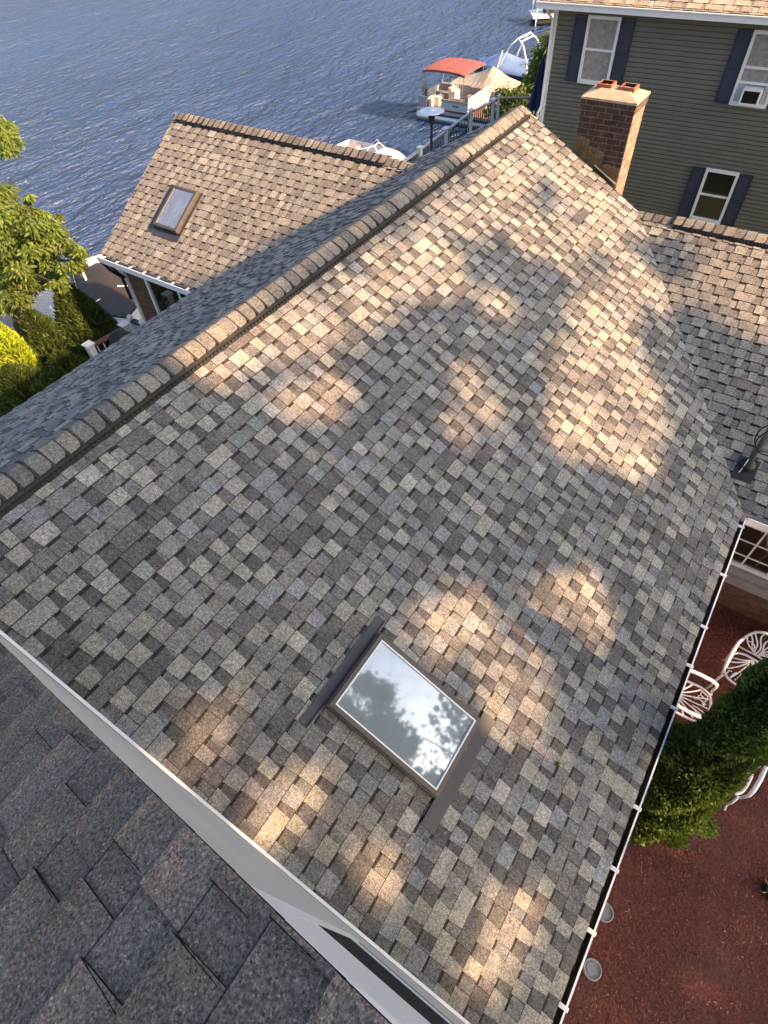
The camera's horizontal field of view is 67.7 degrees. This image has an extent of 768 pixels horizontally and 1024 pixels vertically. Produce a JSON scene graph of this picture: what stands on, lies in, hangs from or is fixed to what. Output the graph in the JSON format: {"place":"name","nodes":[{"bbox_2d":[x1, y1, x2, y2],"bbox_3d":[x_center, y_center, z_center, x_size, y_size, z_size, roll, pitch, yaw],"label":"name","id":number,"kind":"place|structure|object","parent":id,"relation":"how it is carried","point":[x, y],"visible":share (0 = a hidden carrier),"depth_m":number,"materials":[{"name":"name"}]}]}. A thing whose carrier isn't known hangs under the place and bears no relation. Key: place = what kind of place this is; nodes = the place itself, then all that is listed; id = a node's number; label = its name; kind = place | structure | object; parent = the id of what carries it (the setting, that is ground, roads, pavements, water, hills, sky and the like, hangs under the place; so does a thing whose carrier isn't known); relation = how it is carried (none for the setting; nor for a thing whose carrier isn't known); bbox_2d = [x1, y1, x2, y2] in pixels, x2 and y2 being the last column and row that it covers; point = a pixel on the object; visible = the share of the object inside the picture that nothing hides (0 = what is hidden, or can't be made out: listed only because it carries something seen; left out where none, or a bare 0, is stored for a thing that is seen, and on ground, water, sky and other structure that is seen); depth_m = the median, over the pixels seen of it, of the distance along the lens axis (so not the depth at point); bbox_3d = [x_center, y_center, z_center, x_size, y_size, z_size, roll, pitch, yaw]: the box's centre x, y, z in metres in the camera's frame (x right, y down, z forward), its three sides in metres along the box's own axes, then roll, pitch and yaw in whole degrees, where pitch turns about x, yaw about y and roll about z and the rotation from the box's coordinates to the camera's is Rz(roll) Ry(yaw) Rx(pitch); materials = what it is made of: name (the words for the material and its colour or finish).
{"place":"outdoors","nodes":[
{"label":"outdoors","id":0,"kind":"place"},
{"bbox_2d":[0,0,550,318],"bbox_3d":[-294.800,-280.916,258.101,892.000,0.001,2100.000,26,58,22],"label":"lake","id":1,"kind":"structure","parent":0,"point":[96,96],"depth_m":39.69,"materials":[{"name":"liquid"}]},
{"bbox_2d":[0,311,22,327],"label":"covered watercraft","id":2,"kind":"object","parent":1,"relation":"on","point":[6,319],"visible":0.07,"depth_m":20.04,"materials":[{"name":"grey fabric"}]},
{"bbox_2d":[11,273,86,330],"bbox_3d":[-12.467,-7.076,21.384,3.100,2.950,2.785,3,52,6],"label":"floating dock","id":3,"kind":"object","parent":1,"relation":"on","point":[44,303],"visible":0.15,"depth_m":20.98,"materials":[{"name":"white paint"}]},
{"bbox_2d":[73,255,141,330],"bbox_3d":[-9.977,-7.932,21.202,2.040,1.344,5.025,-27,55,-17],"label":"covered boat","id":4,"kind":"object","parent":1,"relation":"on","point":[103,286],"visible":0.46,"depth_m":20.50,"materials":[{"name":"black fabric"}]},
{"bbox_2d":[338,139,405,159],"bbox_3d":[-0.588,-17.060,27.804,4.278,1.430,1.700,32,60,26],"label":"motorboat","id":5,"kind":"object","parent":1,"relation":"on","point":[376,148],"visible":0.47,"depth_m":28.07,"materials":[{"name":"white plastic"}]},
{"bbox_2d":[416,50,513,128],"bbox_3d":[4.384,-22.882,30.895,5.402,3.179,2.520,26,58,22],"label":"pontoon boat","id":6,"kind":"object","parent":1,"relation":"on","point":[450,101],"visible":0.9,"depth_m":30.98,"materials":[{"name":"metal"}]},
{"bbox_2d":[451,66,523,101],"bbox_3d":[6.332,-24.417,32.908,5.174,1.906,2.100,29,59,24],"label":"covered boat","id":7,"kind":"object","parent":1,"relation":"on","point":[500,80],"visible":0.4,"depth_m":32.26,"materials":[{"name":"beige fabric"}]},
{"bbox_2d":[474,32,538,81],"bbox_3d":[7.754,-26.900,34.272,5.373,2.720,2.100,30,59,25],"label":"wake boat","id":8,"kind":"object","parent":1,"relation":"on","point":[510,66],"visible":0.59,"depth_m":33.94,"materials":[{"name":"white fabric"}]},
{"bbox_2d":[528,0,553,25],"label":"swim platform","id":9,"kind":"structure","parent":1,"relation":"on","point":[539,17],"depth_m":43.06,"materials":[{"name":"white metal"}]},
{"bbox_2d":[543,9,553,13],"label":"black tub","id":10,"kind":"object","parent":9,"relation":"on","point":[550,11],"visible":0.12,"depth_m":42.97,"materials":[{"name":"plastic"}]},
{"bbox_2d":[562,602,767,1023],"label":"mulch bed","id":11,"kind":"object","parent":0,"point":[736,820],"visible":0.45,"depth_m":6.41,"materials":[{"name":"brown wood"}]},
{"bbox_2d":[582,957,601,980],"bbox_3d":[2.241,4.926,6.172,0.200,0.053,0.200,26,58,22],"label":"stepping stone","id":12,"kind":"object","parent":11,"relation":"on","point":[591,969],"visible":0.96,"depth_m":6.16,"materials":[{"name":"grey stone"}]},
{"bbox_2d":[600,902,613,922],"bbox_3d":[2.491,4.523,6.477,0.200,0.053,0.200,26,58,22],"label":"stepping stone","id":13,"kind":"object","parent":11,"relation":"on","point":[607,915],"visible":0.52,"depth_m":6.45,"materials":[{"name":"grey stone"}]},
{"bbox_2d":[676,669,718,721],"bbox_3d":[3.952,2.428,7.502,0.689,0.925,0.620,24,57,21],"label":"garden chair","id":14,"kind":"object","parent":11,"relation":"on","point":[709,697],"visible":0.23,"depth_m":7.46,"materials":[{"name":"white metal"}]},
{"bbox_2d":[627,657,767,849],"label":"arborvitae","id":15,"kind":"object","parent":11,"relation":"on","point":[712,759],"visible":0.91,"depth_m":5.22,"materials":[{"name":"green plant"}]},
{"bbox_2d":[705,630,767,688],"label":"garden chair","id":16,"kind":"object","parent":11,"relation":"on","point":[730,655],"visible":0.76,"depth_m":7.69,"materials":[{"name":"white metal"}]},
{"bbox_2d":[723,766,767,810],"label":"garden chair","id":17,"kind":"object","parent":11,"relation":"on","point":[754,789],"visible":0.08,"depth_m":6.70,"materials":[{"name":"white metal"}]},
{"bbox_2d":[757,630,767,650],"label":"yard plant","id":18,"kind":"object","parent":11,"relation":"on","point":[764,638],"visible":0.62,"depth_m":8.30,"materials":[{"name":"green plant"}]},
{"bbox_2d":[761,879,767,899],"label":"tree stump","id":19,"kind":"object","parent":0,"point":[764,888],"visible":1,"depth_m":6.51,"materials":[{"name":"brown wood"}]},
{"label":"ground","id":20,"kind":"structure","parent":0,"visible":0},
{"bbox_2d":[0,322,45,401],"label":"golden arborvitae","id":21,"kind":"object","parent":20,"relation":"on","point":[14,347],"visible":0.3,"depth_m":11.88,"materials":[{"name":"yellow plant"}]},
{"bbox_2d":[0,361,49,416],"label":"arborvitae","id":22,"kind":"object","parent":20,"relation":"on","point":[21,383],"visible":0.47,"depth_m":11.42,"materials":[{"name":"green plant"}]},
{"bbox_2d":[0,114,95,334],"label":"deciduous tree","id":23,"kind":"object","parent":20,"relation":"on","point":[35,242],"visible":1,"depth_m":11.30,"materials":[{"name":"green plant"}]},
{"bbox_2d":[18,308,98,369],"bbox_3d":[-7.351,-3.099,13.232,2.412,3.523,2.586,26,58,22],"label":"arborvitae","id":24,"kind":"object","parent":20,"relation":"on","point":[40,332],"visible":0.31,"depth_m":12.21,"materials":[{"name":"green plant"}]},
{"bbox_2d":[43,349,88,383],"bbox_3d":[-6.659,-2.662,12.591,2.142,2.209,2.348,-2,51,3],"label":"arborvitae","id":25,"kind":"object","parent":20,"relation":"on","point":[61,362],"visible":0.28,"depth_m":11.81,"materials":[{"name":"green plant"}]},
{"bbox_2d":[52,283,119,358],"bbox_3d":[-6.715,-3.881,13.462,2.298,3.545,2.470,-30,56,-19],"label":"arborvitae","id":26,"kind":"object","parent":20,"relation":"on","point":[81,316],"visible":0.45,"depth_m":12.45,"materials":[{"name":"green plant"}]},
{"bbox_2d":[0,79,767,1023],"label":"brick house","id":27,"kind":"structure","parent":20,"relation":"on","point":[212,811],"depth_m":5.02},
{"bbox_2d":[144,279,186,313],"bbox_3d":[-3.934,-3.642,11.534,1.630,2.180,0.082,26,58,22],"label":"patio window","id":28,"kind":"structure","parent":27,"relation":"in","point":[162,297],"depth_m":11.21,"materials":[{"name":"glass"}]},
{"bbox_2d":[250,885,453,1023],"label":"window","id":29,"kind":"structure","parent":27,"relation":"in","point":[400,1003],"depth_m":1.38,"materials":[{"name":"white paint"}]},
{"bbox_2d":[37,277,688,922],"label":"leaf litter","id":30,"kind":"object","parent":27,"relation":"on","point":[433,637],"visible":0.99,"depth_m":4.96,"materials":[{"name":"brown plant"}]},
{"bbox_2d":[730,519,767,579],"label":"window","id":31,"kind":"structure","parent":27,"relation":"in","point":[750,554],"depth_m":7.80,"materials":[{"name":"white paint"}]},
{"bbox_2d":[481,81,539,119],"bbox_3d":[5.161,-15.470,22.540,2.361,2.412,2.485,-35,57,-22],"label":"round shrub","id":32,"kind":"object","parent":20,"relation":"on","point":[503,92],"visible":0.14,"depth_m":22.13,"materials":[{"name":"green plant"}]},
{"bbox_2d":[510,26,550,106],"bbox_3d":[6.678,-17.608,23.550,3.108,4.074,3.259,-27,55,-17],"label":"broadleaf shrub","id":33,"kind":"object","parent":20,"relation":"on","point":[528,80],"visible":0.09,"depth_m":23.17,"materials":[{"name":"green plant"}]},
{"bbox_2d":[536,0,767,234],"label":"green house","id":34,"kind":"structure","parent":20,"relation":"on","point":[695,68],"depth_m":13.15,"materials":[{"name":"green wood"}]},
{"bbox_2d":[577,14,622,84],"bbox_3d":[4.967,-10.658,13.249,0.750,1.260,0.082,25,57,22],"label":"window","id":35,"kind":"structure","parent":34,"relation":"in","point":[602,31],"depth_m":13.21,"materials":[{"name":"white paint"}]},
{"bbox_2d":[689,168,739,224],"bbox_3d":[8.037,-7.690,13.976,0.740,1.175,0.082,25,57,22],"label":"window","id":36,"kind":"structure","parent":34,"relation":"in","point":[717,186],"depth_m":13.95,"materials":[{"name":"white paint"}]},
{"bbox_2d":[728,29,767,108],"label":"window","id":37,"kind":"structure","parent":34,"relation":"in","point":[754,68],"depth_m":12.01,"materials":[{"name":"white paint"}]},
{"bbox_2d":[738,86,763,106],"bbox_3d":[7.881,-8.928,12.300,0.380,0.290,0.220,25,57,22],"label":"air conditioner","id":38,"kind":"object","parent":34,"relation":"attached to","point":[751,95],"visible":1,"depth_m":12.24,"materials":[{"name":"white paint"}]},
{"bbox_3d":[3.401,-9.165,18.834,4.600,3.200,8.625,26,58,22],"label":"wooden deck","id":39,"kind":"object","parent":20,"relation":"on","visible":0},
{"bbox_2d":[419,106,443,151],"bbox_3d":[1.404,-10.856,17.006,0.720,1.965,0.720,26,58,22],"label":"patio heater","id":40,"kind":"object","parent":39,"relation":"on","point":[430,112],"visible":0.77,"depth_m":16.32,"materials":[{"name":"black metal"}]},
{"bbox_2d":[402,97,496,161],"bbox_3d":[1.809,-11.571,18.174,0.380,0.990,6.770,26,58,22],"label":"deck railing","id":41,"kind":"object","parent":39,"relation":"on","point":[468,116],"visible":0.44,"depth_m":18.71,"materials":[{"name":"white paint"}]},
{"bbox_2d":[496,93,535,118],"bbox_3d":[5.254,-13.538,19.432,2.891,1.020,0.374,16,54,16],"label":"deck railing","id":42,"kind":"object","parent":39,"relation":"on","point":[508,98],"visible":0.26,"depth_m":19.45,"materials":[{"name":"white paint"}]},
{"bbox_2d":[528,54,544,116],"bbox_3d":[5.002,-13.443,18.618,0.583,2.300,0.557,26,58,22],"label":"patio umbrella","id":43,"kind":"object","parent":39,"relation":"on","point":[534,101],"visible":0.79,"depth_m":18.34,"materials":[{"name":"blue fabric"}]},
{"bbox_3d":[-4.456,-1.697,13.463,3.270,2.800,1.190,26,58,22],"label":"lower deck","id":44,"kind":"object","parent":20,"relation":"on","visible":0},
{"bbox_2d":[81,320,131,357],"bbox_3d":[-5.918,-3.535,12.598,0.217,0.990,1.111,31,60,25],"label":"deck railing","id":45,"kind":"object","parent":44,"relation":"on","point":[89,346],"visible":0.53,"depth_m":12.21,"materials":[{"name":"white paint"}]},
{"bbox_2d":[108,329,129,345],"bbox_3d":[-5.527,-3.463,12.476,0.791,1.050,0.557,26,58,22],"label":"grill","id":46,"kind":"object","parent":44,"relation":"on","point":[116,335],"visible":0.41,"depth_m":12.07,"materials":[{"name":"black metal"}]},
{"bbox_2d":[126,314,142,329],"bbox_3d":[-5.353,-3.883,12.755,0.490,1.020,0.120,26,58,22],"label":"deck railing","id":47,"kind":"object","parent":44,"relation":"on","point":[135,323],"visible":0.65,"depth_m":12.45,"materials":[{"name":"white paint"}]}
]}

